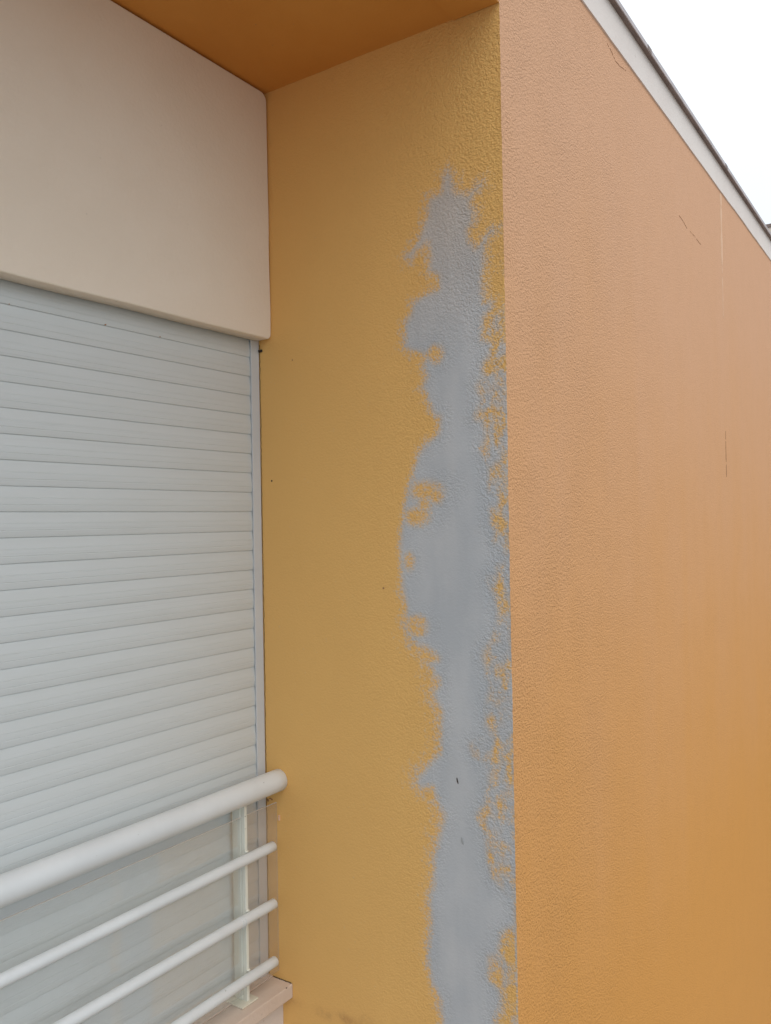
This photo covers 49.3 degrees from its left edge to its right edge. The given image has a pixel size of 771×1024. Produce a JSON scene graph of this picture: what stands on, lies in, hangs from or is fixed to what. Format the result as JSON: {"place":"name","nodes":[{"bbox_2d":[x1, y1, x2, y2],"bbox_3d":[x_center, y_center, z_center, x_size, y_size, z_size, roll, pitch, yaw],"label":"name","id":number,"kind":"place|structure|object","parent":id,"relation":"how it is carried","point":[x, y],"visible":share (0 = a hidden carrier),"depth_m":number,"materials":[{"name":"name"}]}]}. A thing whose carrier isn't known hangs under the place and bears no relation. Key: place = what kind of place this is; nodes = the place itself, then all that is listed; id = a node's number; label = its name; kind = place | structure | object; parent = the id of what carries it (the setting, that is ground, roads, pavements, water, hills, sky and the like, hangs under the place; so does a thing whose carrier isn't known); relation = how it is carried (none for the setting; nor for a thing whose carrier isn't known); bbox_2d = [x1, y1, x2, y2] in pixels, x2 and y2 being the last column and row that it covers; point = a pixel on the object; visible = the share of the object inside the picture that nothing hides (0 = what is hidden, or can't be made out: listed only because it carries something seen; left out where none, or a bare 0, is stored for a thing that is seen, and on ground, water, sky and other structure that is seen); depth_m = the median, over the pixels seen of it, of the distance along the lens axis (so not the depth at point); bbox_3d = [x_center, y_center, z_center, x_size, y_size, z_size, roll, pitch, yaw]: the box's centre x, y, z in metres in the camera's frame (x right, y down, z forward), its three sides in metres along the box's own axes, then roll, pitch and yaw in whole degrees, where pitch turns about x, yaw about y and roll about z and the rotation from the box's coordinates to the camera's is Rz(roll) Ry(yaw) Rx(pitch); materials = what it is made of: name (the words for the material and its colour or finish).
{"place":"outdoors","nodes":[
{"label":"outdoors","id":0,"kind":"place"},
{"bbox_2d":[0,0,770,1023],"bbox_3d":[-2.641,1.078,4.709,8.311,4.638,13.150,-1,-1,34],"label":"building","id":1,"kind":"structure","parent":0,"point":[486,284],"depth_m":1.83,"materials":[{"name":"paint"}]},
{"bbox_2d":[0,279,267,1023],"bbox_3d":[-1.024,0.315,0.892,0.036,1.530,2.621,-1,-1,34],"label":"roller shutter","id":2,"kind":"object","parent":1,"relation":"attached to","point":[131,650],"visible":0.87,"depth_m":1.65,"materials":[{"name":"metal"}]},
{"bbox_2d":[0,769,286,1023],"bbox_3d":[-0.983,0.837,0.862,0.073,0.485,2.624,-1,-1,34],"label":"window railing","id":3,"kind":"object","parent":1,"relation":"on","point":[28,880],"depth_m":1.65,"materials":[{"name":"metal"}]},
{"bbox_2d":[619,0,770,223],"label":"sky","id":4,"kind":"structure","parent":0,"point":[716,54],"materials":[{"name":"white"}]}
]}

